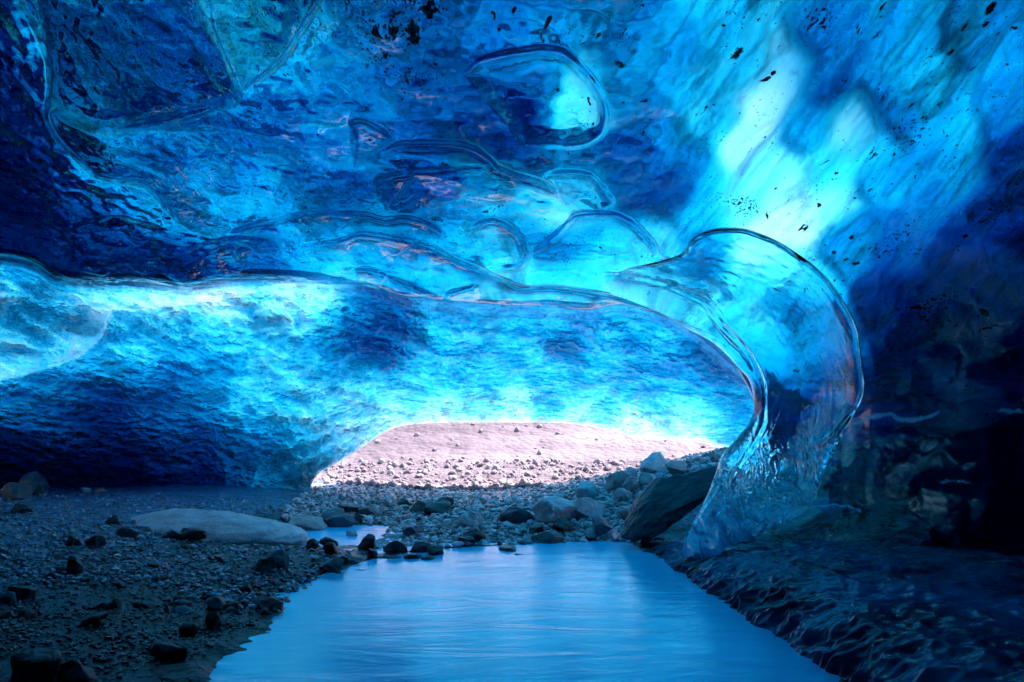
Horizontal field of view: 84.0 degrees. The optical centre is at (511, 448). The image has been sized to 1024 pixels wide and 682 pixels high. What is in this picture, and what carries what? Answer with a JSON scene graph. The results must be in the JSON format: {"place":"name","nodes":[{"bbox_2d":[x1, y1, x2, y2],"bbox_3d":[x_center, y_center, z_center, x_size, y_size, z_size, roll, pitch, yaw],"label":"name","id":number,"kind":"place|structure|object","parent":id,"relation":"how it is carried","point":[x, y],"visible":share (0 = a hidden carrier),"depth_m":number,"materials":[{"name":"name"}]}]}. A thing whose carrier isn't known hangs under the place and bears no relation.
{"place":"outdoors","nodes":[
{"label":"outdoors","id":0,"kind":"place"},
{"bbox_2d":[0,248,753,489],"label":"ice wall","id":1,"kind":"structure","parent":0,"point":[283,379],"depth_m":10.38,"materials":[{"name":"ice"}]},
{"bbox_2d":[0,447,847,681],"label":"ground","id":2,"kind":"structure","parent":0,"point":[197,666],"depth_m":5.35,"materials":[{"name":"gravel"}]},
{"bbox_2d":[0,610,11,616],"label":"stone","id":3,"kind":"object","parent":2,"relation":"on","point":[5,613],"visible":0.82,"depth_m":3.85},
{"bbox_2d":[0,591,16,602],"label":"stone","id":4,"kind":"object","parent":2,"relation":"on","point":[7,596],"visible":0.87,"depth_m":4.11,"materials":[{"name":"stone"}]},
{"bbox_2d":[0,482,32,499],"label":"boulder","id":5,"kind":"object","parent":2,"relation":"on","point":[12,490],"visible":0.88,"depth_m":9.39,"materials":[{"name":"stone"}]},
{"bbox_2d":[10,503,33,513],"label":"stone","id":6,"kind":"object","parent":2,"relation":"on","point":[21,507],"visible":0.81,"depth_m":7.84,"materials":[{"name":"stone"}]},
{"bbox_2d":[6,586,38,598],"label":"boulder","id":7,"kind":"object","parent":2,"relation":"on","point":[23,592],"visible":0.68,"depth_m":4.23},
{"bbox_2d":[18,607,37,617],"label":"stone","id":8,"kind":"object","parent":2,"relation":"on","point":[24,612],"visible":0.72,"depth_m":3.89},
{"bbox_2d":[18,471,49,494],"bbox_3d":[-8.784,0.680,10.402,0.614,0.536,0.413,0,0,22],"label":"boulder","id":9,"kind":"object","parent":2,"relation":"on","point":[37,481],"visible":0.62,"depth_m":10.30,"materials":[{"name":"stone"}]},
{"bbox_2d":[10,647,63,681],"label":"boulder","id":10,"kind":"object","parent":2,"relation":"on","point":[36,664],"visible":1,"depth_m":2.91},
{"bbox_2d":[42,573,57,577],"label":"stone","id":11,"kind":"object","parent":2,"relation":"on","point":[52,575],"visible":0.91,"depth_m":4.87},
{"bbox_2d":[52,554,63,558],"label":"stone","id":12,"kind":"object","parent":2,"relation":"on","point":[56,556],"visible":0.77,"depth_m":5.60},
{"bbox_2d":[57,566,66,571],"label":"stone","id":13,"kind":"object","parent":2,"relation":"on","point":[61,569],"visible":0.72,"depth_m":5.14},
{"bbox_2d":[66,555,82,574],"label":"stone","id":14,"kind":"object","parent":2,"relation":"on","point":[74,565],"visible":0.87,"depth_m":5.09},
{"bbox_2d":[56,659,97,681],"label":"boulder","id":15,"kind":"object","parent":2,"relation":"on","point":[72,670],"visible":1,"depth_m":2.91,"materials":[{"name":"stone"}]},
{"bbox_2d":[73,538,84,546],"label":"stone","id":16,"kind":"object","parent":2,"relation":"on","point":[79,542],"visible":0.82,"depth_m":6.11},
{"bbox_2d":[79,576,90,582],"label":"stone","id":17,"kind":"object","parent":2,"relation":"on","point":[85,579],"visible":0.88,"depth_m":4.82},
{"bbox_2d":[81,488,91,492],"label":"stone","id":18,"kind":"object","parent":2,"relation":"on","point":[86,490],"visible":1,"depth_m":10.61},
{"bbox_2d":[81,611,108,623],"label":"stone","id":19,"kind":"object","parent":2,"relation":"on","point":[98,617],"visible":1,"depth_m":3.84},
{"bbox_2d":[84,534,105,547],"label":"stone","id":20,"kind":"object","parent":2,"relation":"on","point":[97,540],"visible":0.85,"depth_m":6.14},
{"bbox_2d":[94,488,106,493],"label":"stone","id":21,"kind":"object","parent":2,"relation":"on","point":[102,490],"visible":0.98,"depth_m":10.48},
{"bbox_2d":[96,601,111,609],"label":"stone","id":22,"kind":"object","parent":2,"relation":"on","point":[105,605],"visible":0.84,"depth_m":4.16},
{"bbox_2d":[101,557,109,561],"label":"stone","id":23,"kind":"object","parent":2,"relation":"on","point":[105,559],"visible":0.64,"depth_m":5.60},
{"bbox_2d":[105,515,119,523],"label":"stone","id":24,"kind":"object","parent":2,"relation":"on","point":[114,519],"visible":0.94,"depth_m":7.39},
{"bbox_2d":[110,598,121,608],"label":"stone","id":25,"kind":"object","parent":2,"relation":"on","point":[116,603],"visible":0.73,"depth_m":4.20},
{"bbox_2d":[112,581,125,588],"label":"stone","id":26,"kind":"object","parent":2,"relation":"on","point":[119,584],"visible":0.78,"depth_m":4.70,"materials":[{"name":"stone"}]},
{"bbox_2d":[116,526,139,536],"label":"stone","id":27,"kind":"object","parent":2,"relation":"on","point":[128,531],"visible":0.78,"depth_m":6.72,"materials":[{"name":"stone"}]},
{"bbox_2d":[124,570,135,575],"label":"stone","id":28,"kind":"object","parent":2,"relation":"on","point":[130,572],"visible":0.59,"depth_m":5.17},
{"bbox_2d":[133,602,139,606],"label":"stone","id":29,"kind":"object","parent":2,"relation":"on","point":[135,604],"visible":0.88,"depth_m":4.28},
{"bbox_2d":[0,557,279,681],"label":"gravel","id":30,"kind":"structure","parent":2,"relation":"on","point":[19,637],"depth_m":3.79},
{"bbox_2d":[142,601,154,607],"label":"stone","id":31,"kind":"object","parent":2,"relation":"on","point":[147,604],"visible":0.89,"depth_m":4.30,"materials":[{"name":"stone"}]},
{"bbox_2d":[147,562,159,567],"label":"stone","id":32,"kind":"object","parent":2,"relation":"on","point":[155,564],"visible":0.92,"depth_m":5.46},
{"bbox_2d":[161,575,171,580],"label":"stone","id":33,"kind":"object","parent":2,"relation":"on","point":[165,577],"visible":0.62,"depth_m":5.02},
{"bbox_2d":[150,642,187,659],"bbox_3d":[-2.065,1.239,3.423,0.221,0.154,0.136,0,0,-16],"label":"boulder","id":34,"kind":"object","parent":2,"relation":"on","point":[168,650],"visible":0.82,"depth_m":3.39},
{"bbox_2d":[166,529,180,538],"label":"stone","id":35,"kind":"object","parent":2,"relation":"on","point":[172,534],"visible":0.89,"depth_m":6.89,"materials":[{"name":"stone"}]},
{"bbox_2d":[0,489,364,615],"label":"gravel","id":36,"kind":"structure","parent":2,"relation":"on","point":[216,567],"depth_m":5.82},
{"bbox_2d":[66,535,76,545],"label":"stone","id":37,"kind":"object","parent":36,"relation":"on","point":[71,540],"visible":0.77,"depth_m":6.13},
{"bbox_2d":[205,596,226,610],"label":"boulder","id":38,"kind":"object","parent":36,"relation":"on","point":[217,603],"visible":0.9,"depth_m":4.40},
{"bbox_2d":[267,549,288,568],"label":"boulder","id":39,"kind":"object","parent":36,"relation":"on","point":[281,557],"visible":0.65,"depth_m":5.82,"materials":[{"name":"stone"}]},
{"bbox_2d":[175,605,192,613],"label":"stone","id":40,"kind":"object","parent":2,"relation":"on","point":[183,609],"visible":0.84,"depth_m":4.25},
{"bbox_2d":[175,600,192,606],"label":"stone","id":41,"kind":"object","parent":2,"relation":"on","point":[187,603],"visible":0.66,"depth_m":4.34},
{"bbox_2d":[179,544,190,547],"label":"stone","id":42,"kind":"object","parent":2,"relation":"on","point":[185,546],"visible":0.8,"depth_m":6.51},
{"bbox_2d":[179,623,198,637],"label":"stone","id":43,"kind":"object","parent":2,"relation":"on","point":[191,629],"visible":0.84,"depth_m":3.80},
{"bbox_2d":[179,527,205,540],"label":"boulder","id":44,"kind":"object","parent":2,"relation":"on","point":[192,534],"visible":0.86,"depth_m":6.94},
{"bbox_2d":[201,593,216,597],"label":"stone","id":45,"kind":"object","parent":2,"relation":"on","point":[209,595],"visible":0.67,"depth_m":4.65,"materials":[{"name":"stone"}]},
{"bbox_2d":[205,610,219,625],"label":"stone","id":46,"kind":"object","parent":2,"relation":"on","point":[212,618],"visible":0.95,"depth_m":4.07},
{"bbox_2d":[129,508,310,545],"bbox_3d":[-4.150,1.188,7.867,2.768,0.707,1.669,2,3,7],"label":"boulder","id":47,"kind":"object","parent":2,"relation":"on","point":[231,527],"visible":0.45,"depth_m":7.39,"materials":[{"name":"stone"}]},
{"bbox_2d":[216,556,225,561],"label":"stone","id":48,"kind":"object","parent":2,"relation":"on","point":[219,558],"visible":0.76,"depth_m":5.93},
{"bbox_2d":[225,606,238,613],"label":"stone","id":49,"kind":"object","parent":2,"relation":"on","point":[231,608],"visible":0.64,"depth_m":4.38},
{"bbox_2d":[226,601,241,607],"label":"stone","id":50,"kind":"object","parent":2,"relation":"on","point":[232,603],"visible":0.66,"depth_m":4.50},
{"bbox_2d":[241,581,252,591],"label":"stone","id":51,"kind":"object","parent":2,"relation":"on","point":[246,586],"visible":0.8,"depth_m":5.02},
{"bbox_2d":[243,573,253,578],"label":"stone","id":52,"kind":"object","parent":2,"relation":"on","point":[250,575],"visible":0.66,"depth_m":5.34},
{"bbox_2d":[248,579,257,585],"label":"stone","id":53,"kind":"object","parent":2,"relation":"on","point":[251,581],"visible":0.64,"depth_m":5.15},
{"bbox_2d":[253,557,275,572],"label":"stone","id":54,"kind":"object","parent":2,"relation":"on","point":[268,564],"visible":0.9,"depth_m":5.63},
{"bbox_2d":[259,607,269,614],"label":"stone","id":55,"kind":"object","parent":2,"relation":"on","point":[264,610],"visible":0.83,"depth_m":4.39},
{"bbox_2d":[252,596,283,608],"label":"boulder","id":56,"kind":"object","parent":2,"relation":"on","point":[263,601],"visible":0.72,"depth_m":4.55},
{"bbox_2d":[267,602,274,609],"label":"stone","id":57,"kind":"object","parent":2,"relation":"on","point":[270,606],"visible":0.94,"depth_m":4.50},
{"bbox_2d":[269,579,280,585],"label":"stone","id":58,"kind":"object","parent":2,"relation":"on","point":[275,582],"visible":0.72,"depth_m":5.28,"materials":[{"name":"stone"}]},
{"bbox_2d":[289,515,327,529],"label":"boulder","id":59,"kind":"object","parent":2,"relation":"on","point":[306,522],"visible":0.69,"depth_m":9.01,"materials":[{"name":"stone"}]},
{"bbox_2d":[306,538,318,548],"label":"stone","id":60,"kind":"object","parent":2,"relation":"on","point":[312,543],"visible":0.84,"depth_m":7.05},
{"bbox_2d":[319,537,337,545],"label":"stone","id":61,"kind":"object","parent":2,"relation":"on","point":[324,540],"visible":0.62,"depth_m":7.36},
{"bbox_2d":[323,542,337,554],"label":"stone","id":62,"kind":"object","parent":2,"relation":"on","point":[330,548],"visible":0.77,"depth_m":6.74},
{"bbox_2d":[322,508,345,518],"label":"boulder","id":63,"kind":"object","parent":2,"relation":"on","point":[329,513],"visible":0.5,"depth_m":9.91,"materials":[{"name":"stone"}]},
{"bbox_2d":[340,556,348,562],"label":"stone","id":64,"kind":"object","parent":2,"relation":"on","point":[345,559],"visible":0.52,"depth_m":6.32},
{"bbox_2d":[338,503,362,512],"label":"boulder","id":65,"kind":"object","parent":2,"relation":"on","point":[350,507],"visible":0.61,"depth_m":10.45,"materials":[{"name":"stone"}]},
{"bbox_2d":[348,556,360,562],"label":"stone","id":66,"kind":"object","parent":2,"relation":"on","point":[352,559],"visible":0.84,"depth_m":6.42,"materials":[{"name":"stone"}]},
{"bbox_2d":[354,513,363,520],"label":"stone","id":67,"kind":"object","parent":2,"relation":"on","point":[358,516],"visible":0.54,"depth_m":9.84,"materials":[{"name":"stone"}]},
{"bbox_2d":[357,533,374,548],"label":"stone","id":68,"kind":"object","parent":2,"relation":"on","point":[368,541],"visible":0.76,"depth_m":7.30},
{"bbox_2d":[357,505,378,515],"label":"boulder","id":69,"kind":"object","parent":2,"relation":"on","point":[368,510],"visible":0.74,"depth_m":10.34,"materials":[{"name":"stone"}]},
{"bbox_2d":[367,548,377,557],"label":"stone","id":70,"kind":"object","parent":2,"relation":"on","point":[372,553],"visible":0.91,"depth_m":6.71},
{"bbox_2d":[384,555,402,558],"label":"stone","id":71,"kind":"object","parent":2,"relation":"on","point":[391,556],"visible":0.72,"depth_m":6.73,"materials":[{"name":"stone"}]},
{"bbox_2d":[398,497,414,505],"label":"stone","id":72,"kind":"object","parent":2,"relation":"on","point":[402,501],"visible":0.67,"depth_m":11.19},
{"bbox_2d":[409,500,432,512],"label":"boulder","id":73,"kind":"object","parent":2,"relation":"on","point":[418,505],"visible":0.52,"depth_m":10.46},
{"bbox_2d":[410,540,434,552],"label":"boulder","id":74,"kind":"object","parent":2,"relation":"on","point":[421,546],"visible":0.71,"depth_m":7.09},
{"bbox_2d":[422,500,450,514],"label":"boulder","id":75,"kind":"object","parent":2,"relation":"on","point":[442,506],"visible":0.79,"depth_m":10.09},
{"bbox_2d":[436,496,453,505],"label":"stone","id":76,"kind":"object","parent":2,"relation":"on","point":[450,499],"visible":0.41,"depth_m":11.01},
{"bbox_2d":[463,528,485,540],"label":"stone","id":77,"kind":"object","parent":2,"relation":"on","point":[476,534],"visible":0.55,"depth_m":7.83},
{"bbox_2d":[278,447,726,549],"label":"gravel","id":78,"kind":"structure","parent":2,"relation":"on","point":[439,530],"depth_m":9.96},
{"bbox_2d":[325,514,356,526],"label":"boulder","id":79,"kind":"object","parent":78,"relation":"on","point":[343,520],"visible":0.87,"depth_m":9.36,"materials":[{"name":"stone"}]},
{"bbox_2d":[402,525,423,535],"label":"boulder","id":80,"kind":"object","parent":78,"relation":"on","point":[409,530],"visible":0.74,"depth_m":8.33,"materials":[{"name":"grey stone"}]},
{"bbox_2d":[458,536,474,544],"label":"stone","id":81,"kind":"object","parent":78,"relation":"on","point":[470,539],"visible":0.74,"depth_m":7.54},
{"bbox_2d":[454,510,483,527],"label":"boulder","id":82,"kind":"object","parent":78,"relation":"on","point":[469,518],"visible":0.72,"depth_m":8.73,"materials":[{"name":"grey stone"}]},
{"bbox_2d":[533,496,576,523],"bbox_3d":[0.689,1.044,9.055,0.705,0.555,0.548,0,0,35],"label":"boulder","id":83,"kind":"object","parent":78,"relation":"on","point":[549,509],"visible":0.72,"depth_m":8.88,"materials":[{"name":"grey stone"}]},
{"bbox_2d":[552,517,573,532],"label":"boulder","id":84,"kind":"object","parent":78,"relation":"on","point":[562,524],"visible":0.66,"depth_m":8.32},
{"bbox_2d":[618,501,626,505],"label":"stone","id":85,"kind":"object","parent":78,"relation":"on","point":[622,503],"visible":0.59,"depth_m":9.00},
{"bbox_2d":[499,506,533,523],"bbox_3d":[0.068,1.084,9.049,0.572,0.335,0.327,0,0,5],"label":"boulder","id":86,"kind":"object","parent":2,"relation":"on","point":[514,514],"visible":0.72,"depth_m":8.96,"materials":[{"name":"stone"}]},
{"bbox_2d":[517,541,526,544],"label":"stone","id":87,"kind":"object","parent":2,"relation":"on","point":[522,542],"visible":0.56,"depth_m":7.69,"materials":[{"name":"stone"}]},
{"bbox_2d":[528,522,543,533],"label":"stone","id":88,"kind":"object","parent":2,"relation":"on","point":[536,528],"visible":0.66,"depth_m":8.31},
{"bbox_2d":[530,530,565,543],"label":"boulder","id":89,"kind":"object","parent":2,"relation":"on","point":[549,537],"visible":0.78,"depth_m":7.82,"materials":[{"name":"stone"}]},
{"bbox_2d":[576,481,598,497],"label":"boulder","id":90,"kind":"object","parent":2,"relation":"on","point":[587,489],"visible":0.72,"depth_m":10.05,"materials":[{"name":"grey stone"}]},
{"bbox_2d":[572,497,604,518],"bbox_3d":[1.174,1.021,9.101,0.562,0.491,0.502,0,0,-8],"label":"boulder","id":91,"kind":"object","parent":2,"relation":"on","point":[588,507],"visible":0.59,"depth_m":8.95,"materials":[{"name":"grey stone"}]},
{"bbox_2d":[585,527,593,533],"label":"stone","id":92,"kind":"object","parent":2,"relation":"on","point":[589,530],"visible":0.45,"depth_m":8.20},
{"bbox_2d":[584,533,596,540],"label":"stone","id":93,"kind":"object","parent":2,"relation":"on","point":[590,536],"visible":0.85,"depth_m":7.95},
{"bbox_2d":[592,515,616,536],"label":"boulder","id":94,"kind":"object","parent":2,"relation":"on","point":[601,525],"visible":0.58,"depth_m":8.07,"materials":[{"name":"grey stone"}]},
{"bbox_2d":[606,529,620,541],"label":"stone","id":95,"kind":"object","parent":2,"relation":"on","point":[613,534],"visible":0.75,"depth_m":7.95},
{"bbox_2d":[606,470,631,492],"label":"boulder","id":96,"kind":"object","parent":2,"relation":"on","point":[615,481],"visible":0.63,"depth_m":9.87,"materials":[{"name":"grey stone"}]},
{"bbox_2d":[612,488,632,504],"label":"stone","id":97,"kind":"object","parent":2,"relation":"on","point":[621,494],"visible":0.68,"depth_m":9.17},
{"bbox_2d":[617,506,630,517],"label":"stone","id":98,"kind":"object","parent":2,"relation":"on","point":[622,511],"visible":0.54,"depth_m":8.58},
{"bbox_2d":[621,477,639,491],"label":"stone","id":99,"kind":"object","parent":2,"relation":"on","point":[631,484],"visible":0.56,"depth_m":9.49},
{"bbox_2d":[624,466,636,475],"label":"stone","id":100,"kind":"object","parent":2,"relation":"on","point":[631,471],"visible":0.41,"depth_m":11.59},
{"bbox_2d":[638,472,655,487],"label":"stone","id":101,"kind":"object","parent":2,"relation":"on","point":[645,479],"visible":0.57,"depth_m":9.50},
{"bbox_2d":[639,451,667,472],"bbox_3d":[2.631,0.337,10.331,0.647,0.555,0.401,0,0,0],"label":"boulder","id":102,"kind":"object","parent":2,"relation":"on","point":[654,462],"visible":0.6,"depth_m":10.21,"materials":[{"name":"grey stone"}]},
{"bbox_2d":[621,465,717,541],"bbox_3d":[2.131,0.663,7.597,1.730,0.448,0.965,-39,21,-9],"label":"boulder","id":103,"kind":"object","parent":2,"relation":"on","point":[660,505],"visible":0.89,"depth_m":7.37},
{"bbox_2d":[665,460,686,474],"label":"boulder","id":104,"kind":"object","parent":2,"relation":"on","point":[675,467],"visible":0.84,"depth_m":9.63,"materials":[{"name":"stone"}]},
{"bbox_2d":[695,456,702,461],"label":"stone","id":105,"kind":"object","parent":2,"relation":"on","point":[698,458],"visible":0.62,"depth_m":10.10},
{"bbox_2d":[633,533,1023,681],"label":"ice ledge","id":106,"kind":"object","parent":2,"relation":"on","point":[862,611],"visible":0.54,"depth_m":3.77,"materials":[{"name":"ice"}]},
{"bbox_2d":[609,227,864,559],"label":"ice pillar","id":107,"kind":"structure","parent":106,"relation":"on","point":[772,319],"depth_m":5.79,"materials":[{"name":"ice"}]},
{"bbox_2d":[0,0,1023,555],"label":"ice ceiling","id":108,"kind":"structure","parent":0,"point":[864,158],"depth_m":4.42,"materials":[{"name":"ice"}]},
{"bbox_2d":[319,422,719,485],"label":"hill","id":109,"kind":"structure","parent":0,"point":[468,437],"depth_m":21.07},
{"bbox_2d":[313,422,709,491],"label":"scree","id":110,"kind":"structure","parent":109,"relation":"on","point":[479,482],"depth_m":18.84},
{"bbox_2d":[209,525,845,681],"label":"water","id":111,"kind":"structure","parent":0,"point":[595,611],"depth_m":4.15,"materials":[{"name":"blue liquid"}]},
{"bbox_2d":[318,557,344,572],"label":"boulder","id":112,"kind":"object","parent":111,"relation":"in","point":[332,565],"visible":0.91,"depth_m":5.98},
{"bbox_2d":[346,530,357,535],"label":"stone","id":113,"kind":"object","parent":111,"relation":"on","point":[351,533],"visible":0.81,"depth_m":8.43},
{"bbox_2d":[383,540,407,552],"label":"boulder","id":114,"kind":"object","parent":111,"relation":"on","point":[397,546],"visible":0.8,"depth_m":7.03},
{"bbox_2d":[403,553,421,558],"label":"stone","id":115,"kind":"object","parent":111,"relation":"on","point":[412,556],"visible":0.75,"depth_m":6.68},
{"bbox_2d":[421,556,435,559],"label":"stone","id":116,"kind":"object","parent":111,"relation":"on","point":[427,557],"visible":0.67,"depth_m":6.64,"materials":[{"name":"stone"}]},
{"bbox_2d":[428,544,443,554],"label":"stone","id":117,"kind":"object","parent":111,"relation":"on","point":[437,549],"visible":0.81,"depth_m":6.91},
{"bbox_2d":[499,545,515,550],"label":"stone","id":118,"kind":"object","parent":111,"relation":"in","point":[507,548],"visible":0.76,"depth_m":7.21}
]}

